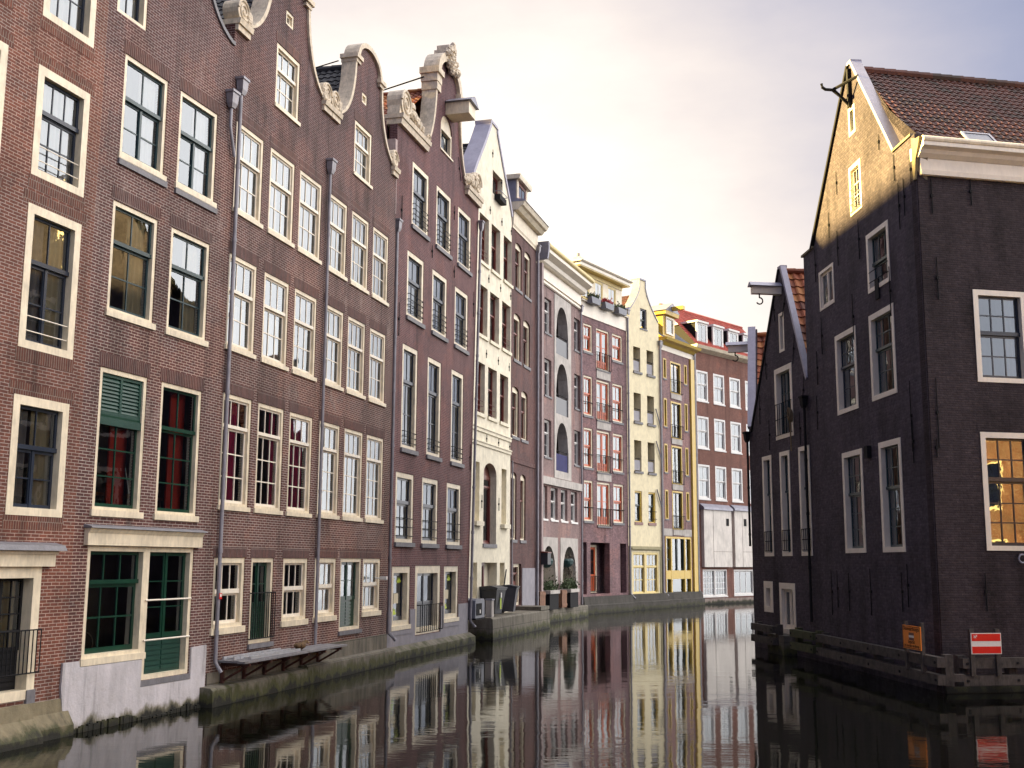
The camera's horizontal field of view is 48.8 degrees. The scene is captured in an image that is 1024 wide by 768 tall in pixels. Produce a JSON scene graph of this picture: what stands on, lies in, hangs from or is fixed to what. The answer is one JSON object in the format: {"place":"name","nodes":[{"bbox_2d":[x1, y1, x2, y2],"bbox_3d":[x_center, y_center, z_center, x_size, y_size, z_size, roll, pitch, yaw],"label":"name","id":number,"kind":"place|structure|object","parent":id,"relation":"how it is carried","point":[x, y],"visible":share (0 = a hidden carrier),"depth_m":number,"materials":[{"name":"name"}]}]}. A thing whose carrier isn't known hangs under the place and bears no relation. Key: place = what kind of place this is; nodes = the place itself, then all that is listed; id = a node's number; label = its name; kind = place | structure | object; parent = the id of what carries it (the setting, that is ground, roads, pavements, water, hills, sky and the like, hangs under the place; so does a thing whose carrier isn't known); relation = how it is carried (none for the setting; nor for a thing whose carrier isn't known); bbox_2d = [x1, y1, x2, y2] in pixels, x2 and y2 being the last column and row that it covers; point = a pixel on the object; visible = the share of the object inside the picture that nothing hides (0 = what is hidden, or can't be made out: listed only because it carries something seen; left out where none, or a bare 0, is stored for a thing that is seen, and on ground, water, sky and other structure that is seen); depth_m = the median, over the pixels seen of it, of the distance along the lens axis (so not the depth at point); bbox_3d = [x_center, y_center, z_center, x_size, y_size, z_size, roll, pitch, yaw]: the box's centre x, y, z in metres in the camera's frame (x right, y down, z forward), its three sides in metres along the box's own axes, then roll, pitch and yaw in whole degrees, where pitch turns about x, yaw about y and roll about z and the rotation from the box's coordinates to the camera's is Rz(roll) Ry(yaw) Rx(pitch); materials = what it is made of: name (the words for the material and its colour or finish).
{"place":"outdoors","nodes":[
{"label":"outdoors","id":0,"kind":"place"},
{"bbox_2d":[0,603,1023,767],"bbox_3d":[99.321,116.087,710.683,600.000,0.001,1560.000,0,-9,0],"label":"water","id":1,"kind":"structure","parent":0,"point":[709,686],"depth_m":24.49,"materials":[{"name":"black liquid"}]},
{"bbox_2d":[0,699,73,752],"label":"embankment","id":2,"kind":"structure","parent":1,"relation":"in","point":[28,725],"depth_m":20.50,"materials":[{"name":"concrete"}]},
{"bbox_2d":[0,0,108,707],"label":"canal house","id":3,"kind":"structure","parent":1,"relation":"in","point":[52,59],"depth_m":21.54,"materials":[{"name":"orange brick"}]},
{"bbox_2d":[0,40,8,146],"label":"window","id":4,"kind":"structure","parent":3,"relation":"in","point":[3,46],"depth_m":20.70,"materials":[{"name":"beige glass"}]},
{"bbox_2d":[0,567,41,703],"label":"door","id":5,"kind":"structure","parent":3,"relation":"in","point":[17,663],"depth_m":20.71,"materials":[{"name":"black paint"}]},
{"bbox_2d":[5,393,69,517],"bbox_3d":[-9.023,1.377,21.232,0.300,2.201,1.506,-2,-9,17],"label":"window","id":6,"kind":"structure","parent":3,"relation":"in","point":[38,448],"depth_m":21.43,"materials":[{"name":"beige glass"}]},
{"bbox_2d":[18,202,81,359],"bbox_3d":[-9.003,-1.942,21.756,0.299,2.749,1.506,-2,-9,17],"label":"window","id":7,"kind":"structure","parent":3,"relation":"in","point":[49,294],"depth_m":21.93,"materials":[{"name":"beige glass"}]},
{"bbox_2d":[31,64,90,197],"bbox_3d":[-8.986,-4.937,22.229,0.300,2.194,1.506,-2,-9,17],"label":"window","id":8,"kind":"structure","parent":3,"relation":"in","point":[53,128],"depth_m":22.38,"materials":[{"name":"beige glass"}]},
{"bbox_2d":[43,0,96,48],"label":"window","id":9,"kind":"structure","parent":3,"relation":"in","point":[64,13],"depth_m":22.96,"materials":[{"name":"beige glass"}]},
{"bbox_2d":[73,703,200,733],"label":"embankment","id":10,"kind":"structure","parent":1,"relation":"in","point":[108,722],"depth_m":23.00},
{"bbox_2d":[59,0,240,728],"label":"canal house","id":11,"kind":"structure","parent":1,"relation":"in","point":[138,603],"depth_m":25.16,"materials":[{"name":"red brick"}]},
{"bbox_2d":[79,545,146,666],"bbox_3d":[-8.213,4.508,23.181,0.290,2.348,2.052,-3,-9,18],"label":"window","id":12,"kind":"structure","parent":11,"relation":"in","point":[97,655],"depth_m":23.44,"materials":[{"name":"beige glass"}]},
{"bbox_2d":[89,366,146,518],"bbox_3d":[-8.215,1.250,23.543,0.235,3.038,1.679,-3,-9,18],"label":"window","id":13,"kind":"structure","parent":11,"relation":"in","point":[122,395],"depth_m":23.71,"materials":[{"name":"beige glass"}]},
{"bbox_2d":[104,200,157,330],"bbox_3d":[-8.216,-2.522,24.213,0.324,2.490,1.665,-3,-9,18],"label":"window","id":14,"kind":"structure","parent":11,"relation":"in","point":[133,249],"depth_m":24.55,"materials":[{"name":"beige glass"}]},
{"bbox_2d":[117,0,147,30],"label":"window","id":15,"kind":"structure","parent":11,"relation":"in","point":[125,7],"depth_m":24.95,"materials":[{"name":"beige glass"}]},
{"bbox_2d":[117,54,167,187],"bbox_3d":[-8.162,-5.759,24.831,0.325,2.496,1.701,-3,-9,18],"label":"window","id":16,"kind":"structure","parent":11,"relation":"in","point":[141,164],"depth_m":25.13,"materials":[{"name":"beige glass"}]},
{"bbox_2d":[141,547,192,679],"bbox_3d":[-7.658,5.007,24.869,0.260,2.801,1.728,-3,-9,18],"label":"window","id":17,"kind":"structure","parent":11,"relation":"in","point":[166,652],"depth_m":24.98,"materials":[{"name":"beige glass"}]},
{"bbox_2d":[153,382,200,521],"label":"window","id":18,"kind":"structure","parent":11,"relation":"in","point":[188,515],"depth_m":25.80,"materials":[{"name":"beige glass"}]},
{"bbox_2d":[164,228,208,346],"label":"window","id":19,"kind":"structure","parent":11,"relation":"in","point":[189,278],"depth_m":26.48,"materials":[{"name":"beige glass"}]},
{"bbox_2d":[174,91,217,213],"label":"window","id":20,"kind":"structure","parent":11,"relation":"in","point":[193,192],"depth_m":27.05,"materials":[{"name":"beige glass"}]},
{"bbox_2d":[205,0,334,682],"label":"canal house","id":21,"kind":"structure","parent":1,"relation":"on","point":[262,565],"depth_m":30.13,"materials":[{"name":"brown brick"}]},
{"bbox_2d":[209,557,244,635],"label":"window","id":22,"kind":"structure","parent":21,"relation":"in","point":[234,625],"depth_m":27.53,"materials":[{"name":"beige glass"}]},
{"bbox_2d":[217,392,250,511],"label":"window","id":23,"kind":"structure","parent":21,"relation":"in","point":[234,401],"depth_m":28.09,"materials":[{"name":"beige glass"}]},
{"bbox_2d":[224,253,256,359],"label":"window","id":24,"kind":"structure","parent":21,"relation":"in","point":[238,329],"depth_m":28.66,"materials":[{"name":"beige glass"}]},
{"bbox_2d":[232,121,262,228],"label":"window","id":25,"kind":"structure","parent":21,"relation":"in","point":[248,170],"depth_m":29.32,"materials":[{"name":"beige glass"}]},
{"bbox_2d":[248,558,275,643],"bbox_3d":[-6.478,5.525,28.875,0.313,2.133,1.331,-2,-9,15],"label":"door","id":26,"kind":"structure","parent":21,"relation":"in","point":[260,612],"depth_m":28.97,"materials":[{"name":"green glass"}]},
{"bbox_2d":[253,403,282,514],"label":"window","id":27,"kind":"structure","parent":21,"relation":"in","point":[267,508],"depth_m":30.00,"materials":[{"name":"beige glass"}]},
{"bbox_2d":[260,272,288,371],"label":"window","id":28,"kind":"structure","parent":21,"relation":"in","point":[270,331],"depth_m":30.39,"materials":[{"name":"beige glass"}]},
{"bbox_2d":[267,147,294,248],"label":"window","id":29,"kind":"structure","parent":21,"relation":"in","point":[287,239],"depth_m":31.01,"materials":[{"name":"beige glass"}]},
{"bbox_2d":[274,42,300,126],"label":"window","id":30,"kind":"structure","parent":21,"relation":"in","point":[283,70],"depth_m":31.65,"materials":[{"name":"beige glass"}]},
{"bbox_2d":[280,558,307,626],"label":"window","id":31,"kind":"structure","parent":21,"relation":"in","point":[293,619],"depth_m":30.93,"materials":[{"name":"beige glass"}]},
{"bbox_2d":[285,412,311,517],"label":"window","id":32,"kind":"structure","parent":21,"relation":"in","point":[294,487],"depth_m":31.54,"materials":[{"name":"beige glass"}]},
{"bbox_2d":[291,288,316,381],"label":"window","id":33,"kind":"structure","parent":21,"relation":"in","point":[306,299],"depth_m":32.24,"materials":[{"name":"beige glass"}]},
{"bbox_2d":[297,170,321,264],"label":"window","id":34,"kind":"structure","parent":21,"relation":"in","point":[306,210],"depth_m":32.77,"materials":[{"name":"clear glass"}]},
{"bbox_2d":[199,634,394,707],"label":"embankment","id":35,"kind":"structure","parent":1,"relation":"in","point":[357,655],"depth_m":30.20,"materials":[{"name":"concrete"}]},
{"bbox_2d":[217,644,346,683],"bbox_3d":[-5.809,7.183,29.128,0.790,0.544,6.059,-2,-9,15],"label":"landing shelf","id":36,"kind":"object","parent":35,"relation":"attached to","point":[306,651],"visible":0.87,"depth_m":28.61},
{"bbox_2d":[312,43,400,644],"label":"canal house","id":37,"kind":"structure","parent":1,"relation":"in","point":[352,523],"depth_m":35.83,"materials":[{"name":"brown brick"}]},
{"bbox_2d":[312,558,336,622],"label":"window","id":38,"kind":"structure","parent":37,"relation":"in","point":[323,615],"depth_m":33.02,"materials":[{"name":"clear glass"}]},
{"bbox_2d":[316,421,339,519],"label":"window","id":39,"kind":"structure","parent":37,"relation":"in","point":[327,451],"depth_m":33.57,"materials":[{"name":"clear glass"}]},
{"bbox_2d":[325,305,343,391],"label":"window","id":40,"kind":"structure","parent":37,"relation":"in","point":[330,377],"depth_m":34.21,"materials":[{"name":"clear glass"}]},
{"bbox_2d":[329,194,347,281],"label":"window","id":41,"kind":"structure","parent":37,"relation":"in","point":[335,231],"depth_m":34.74,"materials":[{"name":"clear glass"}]},
{"bbox_2d":[339,558,360,630],"bbox_3d":[-5.052,6.405,34.446,0.220,2.153,1.649,-2,-9,15],"label":"door","id":42,"kind":"structure","parent":37,"relation":"in","point":[349,606],"depth_m":34.74,"materials":[{"name":"beige wood"}]},
{"bbox_2d":[341,428,362,521],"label":"window","id":43,"kind":"structure","parent":37,"relation":"in","point":[349,440],"depth_m":35.19,"materials":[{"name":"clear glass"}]},
{"bbox_2d":[345,316,365,399],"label":"window","id":44,"kind":"structure","parent":37,"relation":"in","point":[356,367],"depth_m":35.85,"materials":[{"name":"clear glass"}]},
{"bbox_2d":[350,210,368,294],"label":"window","id":45,"kind":"structure","parent":37,"relation":"in","point":[355,279],"depth_m":36.41,"materials":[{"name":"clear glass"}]},
{"bbox_2d":[353,120,372,189],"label":"window","id":46,"kind":"structure","parent":37,"relation":"in","point":[359,151],"depth_m":36.93,"materials":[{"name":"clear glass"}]},
{"bbox_2d":[361,559,380,616],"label":"window","id":47,"kind":"structure","parent":37,"relation":"in","point":[370,610],"depth_m":36.32,"materials":[{"name":"clear glass"}]},
{"bbox_2d":[364,434,383,523],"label":"window","id":48,"kind":"structure","parent":37,"relation":"in","point":[371,462],"depth_m":36.97,"materials":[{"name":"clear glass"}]},
{"bbox_2d":[368,328,385,406],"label":"window","id":49,"kind":"structure","parent":37,"relation":"in","point":[374,360],"depth_m":37.51,"materials":[{"name":"beige glass"}]},
{"bbox_2d":[371,227,388,306],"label":"window","id":50,"kind":"structure","parent":37,"relation":"in","point":[377,243],"depth_m":38.11,"materials":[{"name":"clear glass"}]},
{"bbox_2d":[391,632,475,661],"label":"embankment","id":51,"kind":"structure","parent":1,"relation":"in","point":[411,650],"depth_m":41.47,"materials":[{"name":"concrete"}]},
{"bbox_2d":[383,42,484,647],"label":"canal house","id":52,"kind":"structure","parent":1,"relation":"on","point":[434,310],"depth_m":43.90,"materials":[{"name":"brick"}]},
{"bbox_2d":[391,566,410,630],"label":"window","id":53,"kind":"structure","parent":52,"relation":"in","point":[401,622],"depth_m":39.78,"materials":[{"name":"beige glass"}]},
{"bbox_2d":[394,471,414,546],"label":"window","id":54,"kind":"structure","parent":52,"relation":"in","point":[402,539],"depth_m":40.26,"materials":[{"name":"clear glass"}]},
{"bbox_2d":[400,344,418,455],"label":"window","id":55,"kind":"structure","parent":52,"relation":"in","point":[410,448],"depth_m":41.12,"materials":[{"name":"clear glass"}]},
{"bbox_2d":[406,250,424,328],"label":"window","id":56,"kind":"structure","parent":52,"relation":"in","point":[414,305],"depth_m":42.14,"materials":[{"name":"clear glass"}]},
{"bbox_2d":[411,162,429,241],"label":"window","id":57,"kind":"structure","parent":52,"relation":"in","point":[420,220],"depth_m":43.08,"materials":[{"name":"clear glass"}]},
{"bbox_2d":[415,566,442,634],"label":"door","id":58,"kind":"structure","parent":52,"relation":"in","point":[426,612],"depth_m":42.23,"materials":[{"name":"beige wood"}]},
{"bbox_2d":[420,477,439,547],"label":"window","id":59,"kind":"structure","parent":52,"relation":"in","point":[429,539],"depth_m":42.91,"materials":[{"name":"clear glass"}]},
{"bbox_2d":[426,357,441,461],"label":"window","id":60,"kind":"structure","parent":52,"relation":"in","point":[433,447],"depth_m":43.74,"materials":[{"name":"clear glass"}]},
{"bbox_2d":[431,270,448,342],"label":"window","id":61,"kind":"structure","parent":52,"relation":"in","point":[436,302],"depth_m":44.82,"materials":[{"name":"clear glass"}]},
{"bbox_2d":[435,186,452,260],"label":"window","id":62,"kind":"structure","parent":52,"relation":"in","point":[446,250],"depth_m":45.74,"materials":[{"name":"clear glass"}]},
{"bbox_2d":[444,566,458,622],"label":"window","id":63,"kind":"structure","parent":52,"relation":"in","point":[450,615],"depth_m":45.16,"materials":[{"name":"beige glass"}]},
{"bbox_2d":[445,483,461,548],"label":"window","id":64,"kind":"structure","parent":52,"relation":"in","point":[451,543],"depth_m":45.63,"materials":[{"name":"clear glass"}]},
{"bbox_2d":[450,370,464,467],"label":"window","id":65,"kind":"structure","parent":52,"relation":"in","point":[457,461],"depth_m":46.54,"materials":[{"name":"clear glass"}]},
{"bbox_2d":[454,287,469,355],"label":"window","id":66,"kind":"structure","parent":52,"relation":"in","point":[460,338],"depth_m":47.56,"materials":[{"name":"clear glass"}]},
{"bbox_2d":[457,207,472,276],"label":"window","id":67,"kind":"structure","parent":52,"relation":"in","point":[462,239],"depth_m":48.39,"materials":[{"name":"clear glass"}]},
{"bbox_2d":[441,119,512,597],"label":"canal house","id":68,"kind":"structure","parent":1,"relation":"on","point":[482,154],"depth_m":53.91,"materials":[{"name":"paint"}]},
{"bbox_2d":[468,605,549,639],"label":"embankment","id":69,"kind":"structure","parent":1,"relation":"in","point":[523,619],"depth_m":51.55,"materials":[{"name":"concrete"}]},
{"bbox_2d":[479,585,507,614],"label":"wheelie bin","id":70,"kind":"object","parent":69,"relation":"on","point":[496,593],"visible":0.61,"depth_m":50.19,"materials":[{"name":"plastic"}]},
{"bbox_2d":[503,173,548,609],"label":"canal house","id":71,"kind":"structure","parent":1,"relation":"in","point":[529,225],"depth_m":59.97,"materials":[{"name":"brick"}]},
{"bbox_2d":[512,241,594,604],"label":"canal house","id":72,"kind":"structure","parent":1,"relation":"in","point":[565,283],"depth_m":67.75,"materials":[{"name":"paint"}]},
{"bbox_2d":[549,605,587,622],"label":"embankment","id":73,"kind":"structure","parent":1,"relation":"in","point":[564,614],"depth_m":65.84,"materials":[{"name":"concrete"}]},
{"bbox_2d":[571,253,635,598],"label":"canal house","id":74,"kind":"structure","parent":1,"relation":"in","point":[606,557],"depth_m":77.89,"materials":[{"name":"brown brick"}]},
{"bbox_2d":[596,328,611,371],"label":"door","id":75,"kind":"structure","parent":74,"relation":"in","point":[605,365],"depth_m":78.61,"materials":[{"name":"white glass"}]},
{"bbox_2d":[596,379,611,421],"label":"door","id":76,"kind":"structure","parent":74,"relation":"in","point":[602,416],"depth_m":78.07,"materials":[{"name":"white glass"}]},
{"bbox_2d":[596,430,611,473],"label":"door","id":77,"kind":"structure","parent":74,"relation":"in","point":[601,467],"depth_m":77.50,"materials":[{"name":"white glass"}]},
{"bbox_2d":[597,482,612,525],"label":"door","id":78,"kind":"structure","parent":74,"relation":"in","point":[601,521],"depth_m":76.90,"materials":[{"name":"white glass"}]},
{"bbox_2d":[602,278,668,595],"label":"canal house","id":79,"kind":"structure","parent":1,"relation":"in","point":[646,486],"depth_m":84.11,"materials":[{"name":"paint"}]},
{"bbox_2d":[581,591,704,613],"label":"embankment","id":80,"kind":"structure","parent":1,"relation":"in","point":[610,604],"depth_m":80.69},
{"bbox_2d":[633,303,702,594],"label":"canal house","id":81,"kind":"structure","parent":1,"relation":"in","point":[680,494],"depth_m":89.56,"materials":[{"name":"brick"}]},
{"bbox_2d":[659,303,753,603],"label":"canal house","id":82,"kind":"structure","parent":1,"relation":"on","point":[725,548],"depth_m":95.96,"materials":[{"name":"red brick"}]},
{"bbox_2d":[726,326,789,632],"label":"canal house","id":83,"kind":"structure","parent":1,"relation":"on","point":[753,346],"depth_m":49.35,"materials":[{"name":"wood"}]},
{"bbox_2d":[742,265,817,659],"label":"canal house","id":84,"kind":"structure","parent":1,"relation":"in","point":[783,555],"depth_m":43.23,"materials":[{"name":"brick"}]},
{"bbox_2d":[751,621,782,645],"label":"timber fender","id":85,"kind":"object","parent":84,"relation":"attached to","point":[760,627],"visible":0.91,"depth_m":42.34,"materials":[{"name":"black paint"}]},
{"bbox_2d":[762,455,773,555],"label":"window","id":86,"kind":"structure","parent":84,"relation":"in","point":[766,460],"depth_m":44.75,"materials":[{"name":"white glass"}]},
{"bbox_2d":[774,362,793,439],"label":"window","id":87,"kind":"structure","parent":84,"relation":"in","point":[786,370],"depth_m":43.56,"materials":[{"name":"white glass"}]},
{"bbox_2d":[779,450,792,555],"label":"window","id":88,"kind":"structure","parent":84,"relation":"in","point":[787,547],"depth_m":42.83,"materials":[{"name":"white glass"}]},
{"bbox_2d":[779,583,796,633],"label":"door","id":89,"kind":"structure","parent":84,"relation":"in","point":[784,588],"depth_m":42.45,"materials":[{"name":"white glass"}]},
{"bbox_2d":[798,445,812,555],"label":"window","id":90,"kind":"structure","parent":84,"relation":"in","point":[802,486],"depth_m":40.91,"materials":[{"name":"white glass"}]},
{"bbox_2d":[801,59,1023,692],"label":"canal house","id":91,"kind":"structure","parent":1,"relation":"in","point":[912,256],"depth_m":32.67,"materials":[{"name":"brick"}]},
{"bbox_2d":[789,627,823,653],"bbox_3d":[10.286,8.832,38.898,0.750,0.760,2.106,1,-9,-7],"label":"timber fender","id":92,"kind":"object","parent":91,"relation":"attached to","point":[799,634],"visible":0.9,"depth_m":38.72,"materials":[{"name":"black paint"}]},
{"bbox_2d":[818,262,834,311],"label":"window","id":93,"kind":"structure","parent":91,"relation":"in","point":[826,271],"depth_m":39.06,"materials":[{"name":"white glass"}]},
{"bbox_2d":[834,325,858,415],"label":"window","id":94,"kind":"structure","parent":91,"relation":"in","point":[850,353],"depth_m":37.30,"materials":[{"name":"white glass"}]},
{"bbox_2d":[842,448,866,552],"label":"window","id":95,"kind":"structure","parent":91,"relation":"in","point":[858,495],"depth_m":36.45,"materials":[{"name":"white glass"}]},
{"bbox_2d":[848,158,862,216],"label":"window","id":96,"kind":"structure","parent":91,"relation":"in","point":[853,175],"depth_m":36.51,"materials":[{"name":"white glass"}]},
{"bbox_2d":[866,219,890,293],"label":"window","id":97,"kind":"structure","parent":91,"relation":"in","point":[881,229],"depth_m":34.64,"materials":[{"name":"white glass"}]},
{"bbox_2d":[868,303,897,401],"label":"window","id":98,"kind":"structure","parent":91,"relation":"in","point":[888,349],"depth_m":34.20,"materials":[{"name":"white glass"}]},
{"bbox_2d":[816,632,965,685],"bbox_3d":[10.650,7.851,32.670,0.750,0.760,9.267,1,-9,-3],"label":"timber fender","id":99,"kind":"object","parent":91,"relation":"attached to","point":[943,662],"visible":0.98,"depth_m":31.30,"materials":[{"name":"black paint"}]},
{"bbox_2d":[902,621,925,672],"bbox_3d":[10.493,6.848,29.480,0.125,1.250,1.134,1,-9,-3],"label":"orange sign","id":100,"kind":"object","parent":99,"relation":"attached to","point":[913,637],"visible":1,"depth_m":29.32,"materials":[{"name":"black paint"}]},
{"bbox_2d":[878,437,905,551],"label":"window","id":101,"kind":"structure","parent":91,"relation":"in","point":[894,445],"depth_m":33.37,"materials":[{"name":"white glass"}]},
{"bbox_2d":[953,655,1023,685],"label":"timber fender","id":102,"kind":"object","parent":91,"relation":"attached to","point":[1010,674],"visible":0.9,"depth_m":28.94,"materials":[{"name":"black paint"}]},
{"bbox_2d":[967,629,1001,675],"bbox_3d":[12.119,6.871,28.904,0.850,1.178,0.129,2,-9,-9],"label":"no entry sign","id":103,"kind":"object","parent":102,"relation":"attached to","point":[984,643],"visible":1,"depth_m":28.88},
{"bbox_2d":[972,289,1023,383],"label":"window","id":104,"kind":"structure","parent":91,"relation":"in","point":[1012,335],"depth_m":31.46,"materials":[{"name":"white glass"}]},
{"bbox_2d":[980,432,1023,550],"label":"window","id":105,"kind":"structure","parent":91,"relation":"in","point":[984,436],"depth_m":30.64,"materials":[{"name":"white glass"}]},
{"bbox_2d":[945,686,1023,693],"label":"embankment","id":106,"kind":"structure","parent":1,"relation":"in","point":[984,689],"depth_m":29.50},
{"bbox_2d":[311,0,1023,333],"label":"sky","id":107,"kind":"structure","parent":0,"point":[681,147],"materials":[{"name":"white"}]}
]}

